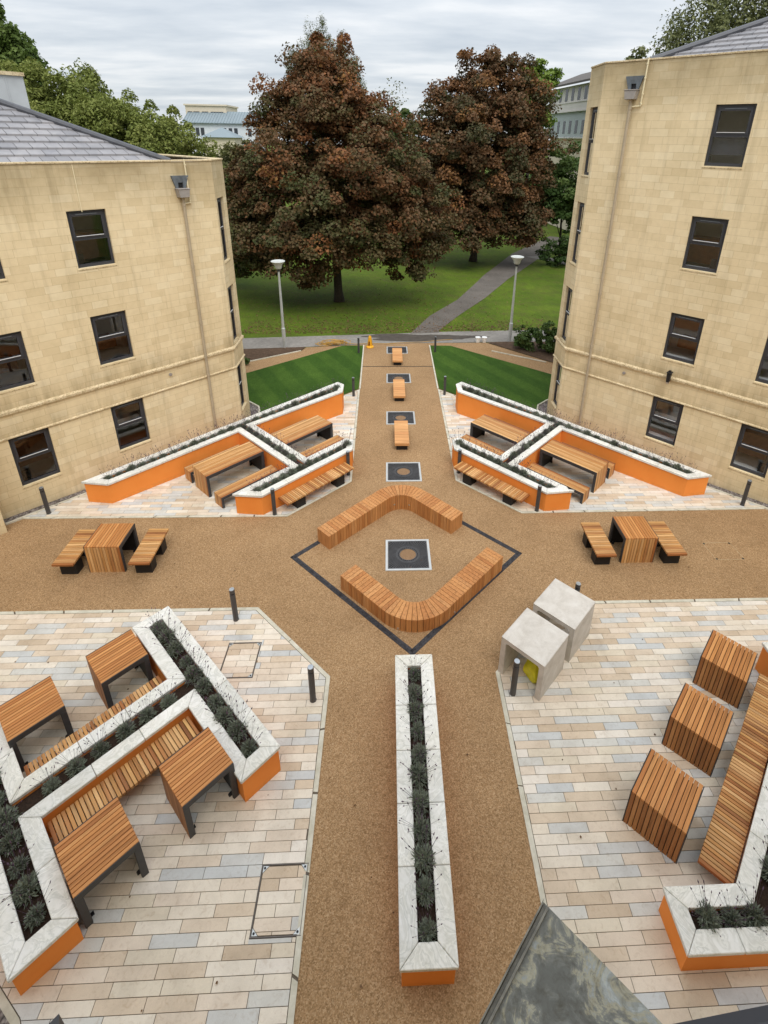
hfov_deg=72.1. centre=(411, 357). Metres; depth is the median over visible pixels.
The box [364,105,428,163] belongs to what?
broadleaf tree
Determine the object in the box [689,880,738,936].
lavender
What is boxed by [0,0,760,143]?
sky
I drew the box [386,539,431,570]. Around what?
tree grate
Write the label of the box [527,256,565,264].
side path
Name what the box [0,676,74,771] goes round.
slatted table
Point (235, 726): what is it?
lavender
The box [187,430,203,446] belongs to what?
lavender
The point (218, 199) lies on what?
window
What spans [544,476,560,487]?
lavender
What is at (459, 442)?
lavender
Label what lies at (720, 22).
birch tree
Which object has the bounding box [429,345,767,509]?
edging strip
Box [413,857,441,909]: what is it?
lavender
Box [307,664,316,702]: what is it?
bollard
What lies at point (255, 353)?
soil bed
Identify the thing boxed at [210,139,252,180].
ornamental tree
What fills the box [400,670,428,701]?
lavender
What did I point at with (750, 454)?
window
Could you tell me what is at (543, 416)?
lavender
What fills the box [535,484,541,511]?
bollard
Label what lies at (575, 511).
edging strip
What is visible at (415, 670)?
lavender
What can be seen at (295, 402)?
lavender
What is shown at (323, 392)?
lavender
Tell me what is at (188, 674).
lavender
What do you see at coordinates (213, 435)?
lavender
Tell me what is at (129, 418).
window
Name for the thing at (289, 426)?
waterfall bench
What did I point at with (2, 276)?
window
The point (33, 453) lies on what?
window
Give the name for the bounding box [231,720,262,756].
lavender
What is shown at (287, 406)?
lavender
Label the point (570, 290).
window
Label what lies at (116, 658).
slatted table
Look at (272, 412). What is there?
lavender
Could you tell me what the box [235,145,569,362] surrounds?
ground
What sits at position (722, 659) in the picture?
slatted table
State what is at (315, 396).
lavender
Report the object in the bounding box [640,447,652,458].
lavender
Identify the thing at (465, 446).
lavender
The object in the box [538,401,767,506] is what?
gravel strip
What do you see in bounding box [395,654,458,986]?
planter
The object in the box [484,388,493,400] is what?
lavender
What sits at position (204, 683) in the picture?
lavender
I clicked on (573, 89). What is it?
window
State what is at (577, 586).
bollard
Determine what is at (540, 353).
soil bed
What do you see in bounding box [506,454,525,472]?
lavender
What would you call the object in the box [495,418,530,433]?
waterfall bench
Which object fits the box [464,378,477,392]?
lavender
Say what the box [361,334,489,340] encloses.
wet patch
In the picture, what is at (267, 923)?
manhole cover
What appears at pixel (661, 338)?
stone building
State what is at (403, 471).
tree grate
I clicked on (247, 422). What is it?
lavender
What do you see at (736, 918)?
lavender
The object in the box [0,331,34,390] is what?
window
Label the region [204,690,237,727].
lavender
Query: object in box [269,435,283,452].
lavender
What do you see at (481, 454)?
lavender
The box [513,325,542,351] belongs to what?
shrub
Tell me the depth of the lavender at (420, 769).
7.86 m
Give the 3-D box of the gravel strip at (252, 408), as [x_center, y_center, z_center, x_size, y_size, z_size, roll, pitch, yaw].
[-8.225,3.256,17.667,2.378,0.405,9.047,12,25,25]
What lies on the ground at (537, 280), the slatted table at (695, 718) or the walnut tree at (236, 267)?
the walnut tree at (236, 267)
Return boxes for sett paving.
[0,610,324,1023]
[26,391,357,516]
[440,391,760,510]
[500,601,767,1023]
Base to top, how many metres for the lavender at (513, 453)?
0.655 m
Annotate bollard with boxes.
[39,486,50,514]
[229,587,238,621]
[270,488,276,515]
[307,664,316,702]
[346,450,349,475]
[352,377,354,396]
[357,337,359,352]
[434,336,436,351]
[443,376,446,394]
[457,449,461,473]
[509,658,519,696]
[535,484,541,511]
[575,582,580,591]
[740,479,751,505]
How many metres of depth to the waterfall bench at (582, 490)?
15.82 m
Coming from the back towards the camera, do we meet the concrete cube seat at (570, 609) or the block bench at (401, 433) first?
the block bench at (401, 433)
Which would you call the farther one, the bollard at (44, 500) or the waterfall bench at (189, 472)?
the waterfall bench at (189, 472)
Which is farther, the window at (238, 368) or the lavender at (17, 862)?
the window at (238, 368)
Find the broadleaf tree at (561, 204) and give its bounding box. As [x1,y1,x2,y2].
[527,140,581,255]
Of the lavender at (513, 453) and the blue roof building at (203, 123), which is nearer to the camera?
the lavender at (513, 453)
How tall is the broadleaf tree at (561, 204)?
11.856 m
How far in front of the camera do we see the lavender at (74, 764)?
7.90 m
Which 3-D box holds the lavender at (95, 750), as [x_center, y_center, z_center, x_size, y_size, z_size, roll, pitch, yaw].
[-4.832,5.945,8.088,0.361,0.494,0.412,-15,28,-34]
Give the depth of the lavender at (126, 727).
8.41 m
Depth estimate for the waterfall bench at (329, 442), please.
17.55 m
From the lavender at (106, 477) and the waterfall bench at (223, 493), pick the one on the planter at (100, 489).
the lavender at (106, 477)
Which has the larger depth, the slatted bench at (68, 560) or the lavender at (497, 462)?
the lavender at (497, 462)
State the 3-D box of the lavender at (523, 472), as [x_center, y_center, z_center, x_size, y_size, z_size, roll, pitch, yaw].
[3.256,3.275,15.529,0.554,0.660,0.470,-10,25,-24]
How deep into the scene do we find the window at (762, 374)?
14.85 m
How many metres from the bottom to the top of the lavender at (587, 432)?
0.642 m
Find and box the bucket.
[482,336,486,342]
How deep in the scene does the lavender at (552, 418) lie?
18.49 m
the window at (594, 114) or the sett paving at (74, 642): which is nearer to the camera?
the sett paving at (74, 642)
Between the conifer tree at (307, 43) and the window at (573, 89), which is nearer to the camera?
the conifer tree at (307, 43)
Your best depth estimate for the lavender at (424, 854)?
6.95 m
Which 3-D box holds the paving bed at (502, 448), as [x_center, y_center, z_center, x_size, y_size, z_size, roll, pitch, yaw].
[4.042,3.593,17.529,12.601,0.462,5.224,20,29,38]
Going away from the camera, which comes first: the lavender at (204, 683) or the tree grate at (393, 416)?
the lavender at (204, 683)
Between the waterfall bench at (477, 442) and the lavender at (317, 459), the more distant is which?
the waterfall bench at (477, 442)
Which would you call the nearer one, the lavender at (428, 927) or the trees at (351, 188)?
the lavender at (428, 927)
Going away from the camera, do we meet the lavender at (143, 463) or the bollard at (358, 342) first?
the lavender at (143, 463)
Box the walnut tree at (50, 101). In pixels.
[0,56,144,141]
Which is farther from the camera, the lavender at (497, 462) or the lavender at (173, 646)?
the lavender at (497, 462)
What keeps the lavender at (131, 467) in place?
on the planter at (100, 489)
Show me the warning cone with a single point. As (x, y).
(369, 345)
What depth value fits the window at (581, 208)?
17.72 m
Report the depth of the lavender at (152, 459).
15.89 m
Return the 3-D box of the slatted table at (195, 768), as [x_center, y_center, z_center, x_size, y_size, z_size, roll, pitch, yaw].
[-3.192,6.407,7.956,0.770,0.860,0.780,20,29,38]
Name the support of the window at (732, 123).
in the stone building at (661, 338)
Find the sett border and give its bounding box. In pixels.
[290,521,521,654]
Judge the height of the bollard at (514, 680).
0.964 m
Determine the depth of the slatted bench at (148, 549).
12.67 m
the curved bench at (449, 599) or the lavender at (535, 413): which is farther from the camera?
the lavender at (535, 413)
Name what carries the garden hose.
on the tarmac footpath
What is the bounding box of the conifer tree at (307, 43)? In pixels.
[283,11,366,143]
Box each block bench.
[392,348,402,364]
[393,379,405,400]
[394,421,408,449]
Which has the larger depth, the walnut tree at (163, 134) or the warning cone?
the walnut tree at (163, 134)
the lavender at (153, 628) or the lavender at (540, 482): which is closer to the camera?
the lavender at (153, 628)
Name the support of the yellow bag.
in the concrete cube seat at (540, 642)
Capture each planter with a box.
[0,606,280,995]
[81,382,353,514]
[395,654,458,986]
[452,382,711,510]
[659,642,767,970]
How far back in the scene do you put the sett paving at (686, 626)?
8.45 m
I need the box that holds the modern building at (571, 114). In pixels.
[547,58,645,229]
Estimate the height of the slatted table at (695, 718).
0.794 m
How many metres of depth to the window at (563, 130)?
73.06 m
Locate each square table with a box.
[83,523,139,571]
[608,516,658,562]
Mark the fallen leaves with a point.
(381, 321)
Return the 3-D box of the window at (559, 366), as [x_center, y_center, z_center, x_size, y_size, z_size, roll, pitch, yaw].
[5.777,1.047,19.756,0.610,2.100,0.658,0,23,-3]
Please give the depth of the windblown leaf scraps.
10.21 m
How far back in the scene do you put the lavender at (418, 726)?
8.48 m
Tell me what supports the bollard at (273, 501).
on the sett paving at (180, 490)
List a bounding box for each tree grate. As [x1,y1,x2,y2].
[386,374,410,382]
[386,411,415,424]
[386,462,421,481]
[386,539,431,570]
[387,347,407,353]
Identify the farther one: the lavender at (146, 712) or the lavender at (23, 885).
the lavender at (146, 712)
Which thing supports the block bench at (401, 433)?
on the resin path at (350, 941)
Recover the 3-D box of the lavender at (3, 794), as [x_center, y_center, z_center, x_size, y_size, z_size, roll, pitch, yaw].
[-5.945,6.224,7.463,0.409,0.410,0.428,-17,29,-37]
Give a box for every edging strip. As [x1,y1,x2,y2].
[0,607,329,1023]
[5,345,363,524]
[16,389,359,518]
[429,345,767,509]
[438,389,767,512]
[496,598,767,904]
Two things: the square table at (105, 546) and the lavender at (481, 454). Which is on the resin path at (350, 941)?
the square table at (105, 546)
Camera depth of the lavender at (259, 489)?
14.63 m
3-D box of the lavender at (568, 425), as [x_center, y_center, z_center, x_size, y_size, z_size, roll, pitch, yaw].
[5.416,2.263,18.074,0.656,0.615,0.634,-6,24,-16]
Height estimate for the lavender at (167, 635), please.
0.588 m
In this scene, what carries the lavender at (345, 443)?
on the planter at (100, 489)
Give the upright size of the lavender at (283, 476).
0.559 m
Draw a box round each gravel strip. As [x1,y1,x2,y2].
[0,1009,8,1023]
[3,403,258,522]
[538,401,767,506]
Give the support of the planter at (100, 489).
on the sett paving at (180, 490)
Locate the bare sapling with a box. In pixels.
[379,77,415,140]
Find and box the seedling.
[244,357,249,364]
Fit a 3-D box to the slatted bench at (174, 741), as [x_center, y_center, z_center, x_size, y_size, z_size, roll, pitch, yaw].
[-4.280,6.537,8.068,0.400,0.505,2.050,20,29,38]
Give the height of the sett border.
0.328 m
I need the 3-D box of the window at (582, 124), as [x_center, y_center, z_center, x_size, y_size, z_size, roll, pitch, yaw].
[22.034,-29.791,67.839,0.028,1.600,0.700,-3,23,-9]
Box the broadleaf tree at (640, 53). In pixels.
[624,45,647,59]
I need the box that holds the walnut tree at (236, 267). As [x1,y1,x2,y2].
[179,150,258,277]
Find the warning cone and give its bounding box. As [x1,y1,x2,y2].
[366,336,373,348]
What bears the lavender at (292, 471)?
on the planter at (100, 489)
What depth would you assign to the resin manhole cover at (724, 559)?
13.30 m
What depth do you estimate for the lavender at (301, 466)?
15.62 m
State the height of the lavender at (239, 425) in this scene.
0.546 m
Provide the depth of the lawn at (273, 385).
24.52 m
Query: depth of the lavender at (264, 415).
18.46 m
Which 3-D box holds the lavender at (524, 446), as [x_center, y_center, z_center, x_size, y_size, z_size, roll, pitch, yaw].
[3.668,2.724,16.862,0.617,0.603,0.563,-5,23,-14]
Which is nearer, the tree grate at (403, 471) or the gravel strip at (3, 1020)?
the gravel strip at (3, 1020)
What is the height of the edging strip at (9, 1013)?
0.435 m
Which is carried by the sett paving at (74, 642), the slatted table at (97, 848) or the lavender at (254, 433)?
the slatted table at (97, 848)
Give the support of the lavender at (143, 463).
on the planter at (100, 489)
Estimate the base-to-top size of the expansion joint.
0.012 m
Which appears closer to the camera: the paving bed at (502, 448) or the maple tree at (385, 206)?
the paving bed at (502, 448)
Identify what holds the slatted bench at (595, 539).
on the resin path at (350, 941)
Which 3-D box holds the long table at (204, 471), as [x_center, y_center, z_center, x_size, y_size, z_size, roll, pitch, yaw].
[-5.560,3.435,16.195,0.830,0.845,1.900,20,29,38]
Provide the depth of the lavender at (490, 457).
16.29 m
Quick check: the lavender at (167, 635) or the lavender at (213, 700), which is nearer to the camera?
the lavender at (213, 700)
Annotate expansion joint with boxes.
[363,366,432,366]
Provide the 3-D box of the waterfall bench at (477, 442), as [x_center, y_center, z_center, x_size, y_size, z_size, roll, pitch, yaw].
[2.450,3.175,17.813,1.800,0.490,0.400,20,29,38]
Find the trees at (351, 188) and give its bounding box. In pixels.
[195,151,541,188]
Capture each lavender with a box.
[0,772,7,808]
[0,786,22,835]
[0,810,23,857]
[0,840,34,880]
[0,848,40,908]
[11,881,51,931]
[29,765,60,796]
[55,743,87,778]
[83,723,110,760]
[100,469,112,479]
[110,463,125,476]
[111,702,139,741]
[119,454,141,471]
[128,690,158,725]
[131,452,152,467]
[140,448,161,463]
[142,607,169,635]
[145,609,181,647]
[154,622,189,658]
[155,444,170,458]
[155,679,177,710]
[168,441,181,454]
[173,641,197,668]
[173,643,207,686]
[174,436,188,449]
[185,660,211,698]
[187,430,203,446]
[197,433,210,442]
[198,678,226,711]
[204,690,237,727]
[205,426,217,438]
[215,422,228,434]
[215,695,253,743]
[222,414,236,431]
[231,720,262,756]
[233,417,245,428]
[239,415,255,424]
[243,417,254,432]
[246,407,260,421]
[246,476,262,491]
[250,423,262,436]
[251,426,266,440]
[258,428,274,444]
[260,404,271,417]
[261,472,271,488]
[265,403,280,415]
[267,468,281,484]
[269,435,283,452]
[276,440,292,456]
[276,461,290,480]
[281,459,299,476]
[282,396,293,409]
[284,443,298,461]
[286,392,302,406]
[294,453,306,470]
[298,448,314,468]
[311,386,320,398]
[312,450,321,462]
[316,445,328,459]
[317,382,329,396]
[325,445,340,455]
[330,378,343,391]
[335,437,347,451]
[336,428,352,447]
[398,681,430,722]
[398,797,439,845]
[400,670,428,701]
[400,707,431,741]
[400,743,436,790]
[400,768,437,817]
[401,815,442,877]
[403,656,426,682]
[405,731,435,764]
[410,904,442,942]
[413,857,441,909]
[451,428,467,446]
[460,437,470,450]
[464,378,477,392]
[465,442,478,454]
[470,383,484,395]
[475,445,487,457]
[480,390,493,397]
[481,447,497,461]
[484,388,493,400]
[488,451,503,464]
[493,389,507,403]
[497,456,512,470]
[500,395,512,405]
[506,441,522,459]
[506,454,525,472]
[515,460,531,478]
[517,435,535,450]
[525,432,537,446]
[525,469,539,482]
[530,405,543,416]
[532,427,542,441]
[534,428,547,438]
[534,473,546,485]
[539,407,548,419]
[539,421,555,435]
[544,408,560,425]
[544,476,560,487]
[546,416,557,431]
[553,413,568,426]
[559,414,578,428]
[572,422,585,432]
[580,421,594,435]
[591,427,605,439]
[609,432,624,447]
[618,439,630,450]
[630,445,642,454]
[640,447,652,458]
[650,448,666,462]
[660,456,677,466]
[669,452,690,471]
[683,466,697,473]
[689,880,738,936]
[720,889,756,932]
[736,873,767,935]
[753,835,767,881]
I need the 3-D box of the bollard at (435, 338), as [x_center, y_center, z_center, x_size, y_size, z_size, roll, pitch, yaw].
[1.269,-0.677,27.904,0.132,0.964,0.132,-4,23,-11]
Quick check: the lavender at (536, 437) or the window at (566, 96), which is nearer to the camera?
the lavender at (536, 437)
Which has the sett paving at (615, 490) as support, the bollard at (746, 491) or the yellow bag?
the bollard at (746, 491)
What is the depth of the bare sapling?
67.43 m
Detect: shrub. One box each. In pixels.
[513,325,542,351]
[535,224,570,267]
[535,320,557,352]
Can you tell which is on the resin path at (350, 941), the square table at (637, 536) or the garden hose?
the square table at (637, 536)
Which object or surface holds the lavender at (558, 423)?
on the planter at (626, 462)
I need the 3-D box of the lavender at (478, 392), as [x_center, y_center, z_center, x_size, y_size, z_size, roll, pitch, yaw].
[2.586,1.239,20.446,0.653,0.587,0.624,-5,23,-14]
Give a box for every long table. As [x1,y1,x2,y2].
[193,442,264,497]
[272,415,332,445]
[470,414,529,444]
[538,439,608,492]
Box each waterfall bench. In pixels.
[184,444,238,482]
[214,465,278,507]
[271,419,306,434]
[300,435,343,457]
[461,434,504,455]
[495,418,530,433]
[527,462,589,503]
[561,442,614,478]
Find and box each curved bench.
[317,485,462,549]
[340,547,502,631]
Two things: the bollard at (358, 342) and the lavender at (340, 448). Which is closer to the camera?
the lavender at (340, 448)
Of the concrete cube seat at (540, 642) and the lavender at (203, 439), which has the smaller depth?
the concrete cube seat at (540, 642)
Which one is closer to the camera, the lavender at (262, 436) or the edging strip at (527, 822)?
the edging strip at (527, 822)
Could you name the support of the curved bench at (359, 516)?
on the resin path at (350, 941)
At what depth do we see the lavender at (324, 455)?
16.25 m
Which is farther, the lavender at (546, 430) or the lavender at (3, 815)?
the lavender at (546, 430)
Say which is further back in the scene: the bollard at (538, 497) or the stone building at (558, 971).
the bollard at (538, 497)
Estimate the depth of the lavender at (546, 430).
17.83 m
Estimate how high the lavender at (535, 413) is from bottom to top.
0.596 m
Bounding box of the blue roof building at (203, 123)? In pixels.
[182,111,264,154]
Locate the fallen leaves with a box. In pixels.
[240,277,554,334]
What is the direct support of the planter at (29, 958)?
on the sett paving at (74, 642)
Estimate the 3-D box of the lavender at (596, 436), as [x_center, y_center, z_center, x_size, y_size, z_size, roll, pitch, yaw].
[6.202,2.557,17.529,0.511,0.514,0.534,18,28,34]
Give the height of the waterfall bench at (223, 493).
0.480 m
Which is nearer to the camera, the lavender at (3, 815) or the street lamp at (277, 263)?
the lavender at (3, 815)
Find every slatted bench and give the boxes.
[24,676,162,775]
[47,716,199,844]
[51,529,95,573]
[128,528,168,572]
[278,462,353,508]
[453,461,529,505]
[581,522,616,564]
[648,521,686,562]
[697,674,767,883]
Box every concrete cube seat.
[498,608,568,700]
[533,578,594,661]
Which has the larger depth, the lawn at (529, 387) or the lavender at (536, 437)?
the lawn at (529, 387)
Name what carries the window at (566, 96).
in the modern building at (571, 114)
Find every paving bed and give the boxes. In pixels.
[56,394,357,517]
[439,393,733,512]
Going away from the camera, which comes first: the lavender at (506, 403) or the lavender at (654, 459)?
the lavender at (654, 459)
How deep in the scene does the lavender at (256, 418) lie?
18.27 m
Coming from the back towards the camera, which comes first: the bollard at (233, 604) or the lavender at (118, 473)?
the lavender at (118, 473)
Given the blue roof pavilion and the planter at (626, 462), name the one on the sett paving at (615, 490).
the planter at (626, 462)
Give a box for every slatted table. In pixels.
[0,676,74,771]
[54,796,148,928]
[86,629,155,709]
[158,727,238,838]
[622,749,704,863]
[661,683,733,776]
[692,630,757,708]
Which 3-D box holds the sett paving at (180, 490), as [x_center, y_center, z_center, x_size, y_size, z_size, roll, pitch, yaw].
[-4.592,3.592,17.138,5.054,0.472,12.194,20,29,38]
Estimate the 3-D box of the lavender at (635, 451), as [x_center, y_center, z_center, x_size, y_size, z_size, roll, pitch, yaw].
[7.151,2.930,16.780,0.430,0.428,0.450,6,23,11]
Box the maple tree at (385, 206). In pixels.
[223,31,466,302]
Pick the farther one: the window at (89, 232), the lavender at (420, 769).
the window at (89, 232)
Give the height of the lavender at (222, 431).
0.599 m
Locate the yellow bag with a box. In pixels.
[523,659,538,683]
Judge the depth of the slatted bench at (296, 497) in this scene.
15.44 m
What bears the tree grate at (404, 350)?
on the resin path at (350, 941)
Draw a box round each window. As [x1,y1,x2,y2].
[0,261,4,278]
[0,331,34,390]
[8,427,59,485]
[66,209,114,267]
[90,310,133,364]
[111,398,149,449]
[217,198,226,259]
[228,285,236,338]
[237,364,243,405]
[553,363,561,405]
[562,121,565,133]
[562,288,572,340]
[565,89,568,101]
[568,121,571,133]
[571,88,574,100]
[572,202,584,262]
[574,120,577,133]
[577,87,580,99]
[580,120,584,132]
[584,85,587,98]
[584,107,597,174]
[646,396,683,444]
[662,313,704,364]
[682,216,728,272]
[704,104,756,166]
[730,423,767,477]
[755,338,767,383]
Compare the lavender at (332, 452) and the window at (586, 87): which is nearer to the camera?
the lavender at (332, 452)
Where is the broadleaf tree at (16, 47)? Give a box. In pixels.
[0,0,55,91]
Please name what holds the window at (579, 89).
in the modern building at (571, 114)
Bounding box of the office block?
[183,104,238,113]
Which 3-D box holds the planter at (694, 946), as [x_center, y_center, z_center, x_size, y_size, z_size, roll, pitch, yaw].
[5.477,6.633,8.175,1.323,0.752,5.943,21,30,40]
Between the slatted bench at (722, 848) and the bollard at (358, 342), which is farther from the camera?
the bollard at (358, 342)
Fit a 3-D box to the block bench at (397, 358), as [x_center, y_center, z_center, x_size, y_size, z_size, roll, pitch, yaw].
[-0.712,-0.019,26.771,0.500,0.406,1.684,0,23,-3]
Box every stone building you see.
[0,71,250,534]
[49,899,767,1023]
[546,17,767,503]
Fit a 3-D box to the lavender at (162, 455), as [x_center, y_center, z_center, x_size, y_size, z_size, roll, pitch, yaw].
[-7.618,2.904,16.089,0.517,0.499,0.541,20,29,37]
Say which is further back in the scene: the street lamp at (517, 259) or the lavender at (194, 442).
the street lamp at (517, 259)
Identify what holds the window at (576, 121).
in the modern building at (571, 114)
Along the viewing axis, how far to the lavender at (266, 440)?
16.96 m
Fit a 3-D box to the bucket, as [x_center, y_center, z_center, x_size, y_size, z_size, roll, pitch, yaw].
[4.136,-1.046,29.810,0.310,0.305,0.310,0,23,-3]
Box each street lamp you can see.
[271,259,286,347]
[508,255,523,341]
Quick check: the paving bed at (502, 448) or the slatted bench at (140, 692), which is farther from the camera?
the paving bed at (502, 448)
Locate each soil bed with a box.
[243,347,304,360]
[487,341,553,361]
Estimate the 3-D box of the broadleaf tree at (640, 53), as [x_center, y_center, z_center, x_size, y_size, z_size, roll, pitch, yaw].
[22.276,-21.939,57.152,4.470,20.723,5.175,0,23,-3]
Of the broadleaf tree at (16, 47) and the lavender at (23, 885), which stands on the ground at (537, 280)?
the broadleaf tree at (16, 47)
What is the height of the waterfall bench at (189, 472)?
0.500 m
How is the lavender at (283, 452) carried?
on the planter at (100, 489)
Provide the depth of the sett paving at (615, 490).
15.95 m
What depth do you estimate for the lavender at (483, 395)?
20.31 m
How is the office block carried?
on the ground at (537, 280)
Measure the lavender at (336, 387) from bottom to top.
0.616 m
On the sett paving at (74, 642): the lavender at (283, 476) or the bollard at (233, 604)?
the bollard at (233, 604)
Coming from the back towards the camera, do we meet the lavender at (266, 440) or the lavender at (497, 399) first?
the lavender at (497, 399)
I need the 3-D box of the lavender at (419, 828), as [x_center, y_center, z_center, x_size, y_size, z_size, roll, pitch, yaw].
[0.120,6.385,7.231,0.512,0.478,0.468,17,27,33]
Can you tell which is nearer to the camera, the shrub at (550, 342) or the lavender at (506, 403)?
the lavender at (506, 403)
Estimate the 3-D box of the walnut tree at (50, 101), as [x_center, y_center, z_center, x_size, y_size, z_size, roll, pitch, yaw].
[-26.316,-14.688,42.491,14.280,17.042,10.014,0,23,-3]
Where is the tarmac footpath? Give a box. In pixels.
[242,330,546,348]
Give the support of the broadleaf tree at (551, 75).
on the ground at (537, 280)
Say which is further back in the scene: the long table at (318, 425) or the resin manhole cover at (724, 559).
the long table at (318, 425)
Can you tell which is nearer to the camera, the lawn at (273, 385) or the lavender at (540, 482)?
the lavender at (540, 482)
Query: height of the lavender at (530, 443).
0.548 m
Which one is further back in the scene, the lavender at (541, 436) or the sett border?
the lavender at (541, 436)
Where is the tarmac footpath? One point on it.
(311, 341)
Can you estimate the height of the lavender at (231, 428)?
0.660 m
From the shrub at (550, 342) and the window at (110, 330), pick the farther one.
the shrub at (550, 342)
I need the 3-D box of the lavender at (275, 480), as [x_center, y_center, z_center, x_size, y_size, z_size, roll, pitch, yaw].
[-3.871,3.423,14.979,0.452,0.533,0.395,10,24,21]
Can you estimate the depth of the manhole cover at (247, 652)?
10.34 m
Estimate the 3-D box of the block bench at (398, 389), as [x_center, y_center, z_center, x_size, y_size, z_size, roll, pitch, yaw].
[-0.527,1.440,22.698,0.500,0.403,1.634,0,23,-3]
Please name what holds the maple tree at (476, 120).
on the ground at (537, 280)
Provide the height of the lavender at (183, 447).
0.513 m
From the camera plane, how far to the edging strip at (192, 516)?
14.61 m
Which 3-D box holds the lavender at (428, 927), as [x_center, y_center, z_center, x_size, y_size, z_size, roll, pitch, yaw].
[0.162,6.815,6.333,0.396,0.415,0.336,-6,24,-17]
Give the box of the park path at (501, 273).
[410,236,558,333]
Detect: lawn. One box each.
[246,345,362,411]
[430,345,550,409]
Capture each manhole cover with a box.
[220,642,261,678]
[249,863,308,938]
[703,542,743,559]
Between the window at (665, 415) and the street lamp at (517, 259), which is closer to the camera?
the window at (665, 415)
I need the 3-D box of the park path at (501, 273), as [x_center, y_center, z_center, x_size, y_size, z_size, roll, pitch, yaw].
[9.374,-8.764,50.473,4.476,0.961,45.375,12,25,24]
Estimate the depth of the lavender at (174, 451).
16.30 m
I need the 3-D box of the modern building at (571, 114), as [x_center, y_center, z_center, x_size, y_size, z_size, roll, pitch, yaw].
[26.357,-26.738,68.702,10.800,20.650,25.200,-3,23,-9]
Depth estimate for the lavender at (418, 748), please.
8.15 m
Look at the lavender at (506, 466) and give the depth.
15.89 m
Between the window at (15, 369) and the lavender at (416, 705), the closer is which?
the lavender at (416, 705)
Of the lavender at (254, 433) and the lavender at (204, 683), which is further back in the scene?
the lavender at (254, 433)
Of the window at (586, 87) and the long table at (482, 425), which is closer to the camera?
the long table at (482, 425)
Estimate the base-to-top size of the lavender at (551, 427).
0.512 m
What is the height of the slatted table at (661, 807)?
0.818 m
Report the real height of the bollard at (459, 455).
0.964 m
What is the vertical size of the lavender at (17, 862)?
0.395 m
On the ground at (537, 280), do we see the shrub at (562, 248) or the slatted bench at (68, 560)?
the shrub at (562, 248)
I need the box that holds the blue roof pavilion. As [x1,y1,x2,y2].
[201,128,244,155]
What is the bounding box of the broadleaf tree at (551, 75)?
[500,58,564,178]
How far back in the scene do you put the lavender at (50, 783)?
7.69 m
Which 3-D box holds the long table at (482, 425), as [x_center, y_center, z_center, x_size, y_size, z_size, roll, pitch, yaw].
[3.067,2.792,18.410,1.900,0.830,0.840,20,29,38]
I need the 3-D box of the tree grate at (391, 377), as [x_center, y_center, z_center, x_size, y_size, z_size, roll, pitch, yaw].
[-0.592,0.943,24.462,1.120,0.031,1.120,0,20,-3]
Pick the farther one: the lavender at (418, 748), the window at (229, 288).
the window at (229, 288)
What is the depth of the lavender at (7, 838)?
7.06 m
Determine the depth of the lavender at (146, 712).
8.63 m
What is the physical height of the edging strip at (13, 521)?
0.853 m
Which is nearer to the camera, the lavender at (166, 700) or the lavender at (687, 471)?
the lavender at (166, 700)
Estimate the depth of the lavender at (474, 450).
16.69 m
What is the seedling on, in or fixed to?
in the soil bed at (255, 353)
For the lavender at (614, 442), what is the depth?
17.14 m
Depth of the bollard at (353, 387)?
22.26 m
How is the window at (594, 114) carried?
in the stone building at (661, 338)
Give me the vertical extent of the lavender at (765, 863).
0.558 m
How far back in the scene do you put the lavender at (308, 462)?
15.84 m
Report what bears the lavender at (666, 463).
on the planter at (626, 462)
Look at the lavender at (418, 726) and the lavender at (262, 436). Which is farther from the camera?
the lavender at (262, 436)
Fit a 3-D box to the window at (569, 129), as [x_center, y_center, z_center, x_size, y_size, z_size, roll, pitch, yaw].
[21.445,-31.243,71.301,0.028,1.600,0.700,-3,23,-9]
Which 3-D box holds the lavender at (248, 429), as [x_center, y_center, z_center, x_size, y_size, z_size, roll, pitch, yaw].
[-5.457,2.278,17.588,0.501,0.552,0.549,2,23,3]
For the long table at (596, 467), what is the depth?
16.39 m
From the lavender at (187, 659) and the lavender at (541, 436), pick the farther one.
the lavender at (541, 436)
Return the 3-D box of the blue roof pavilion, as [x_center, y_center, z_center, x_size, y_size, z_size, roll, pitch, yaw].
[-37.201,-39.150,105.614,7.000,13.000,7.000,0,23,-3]
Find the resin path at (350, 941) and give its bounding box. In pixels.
[0,343,767,1023]
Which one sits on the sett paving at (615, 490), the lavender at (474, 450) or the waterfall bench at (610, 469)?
the waterfall bench at (610, 469)
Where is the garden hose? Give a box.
[315,339,451,345]
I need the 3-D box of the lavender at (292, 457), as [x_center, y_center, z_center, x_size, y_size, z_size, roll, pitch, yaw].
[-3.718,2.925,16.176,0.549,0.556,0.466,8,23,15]
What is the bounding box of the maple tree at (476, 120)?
[401,43,579,261]
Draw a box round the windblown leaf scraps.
[5,347,763,1011]
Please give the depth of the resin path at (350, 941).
11.59 m
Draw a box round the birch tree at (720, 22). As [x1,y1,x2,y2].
[645,0,767,57]
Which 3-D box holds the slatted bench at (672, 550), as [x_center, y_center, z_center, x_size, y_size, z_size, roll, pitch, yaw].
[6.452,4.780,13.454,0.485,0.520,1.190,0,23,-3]
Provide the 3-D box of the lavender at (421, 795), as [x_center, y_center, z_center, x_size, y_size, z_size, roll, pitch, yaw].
[0.111,6.259,7.524,0.557,0.512,0.539,4,23,7]
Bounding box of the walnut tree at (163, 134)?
[71,92,233,200]
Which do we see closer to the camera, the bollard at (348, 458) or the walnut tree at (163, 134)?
the bollard at (348, 458)

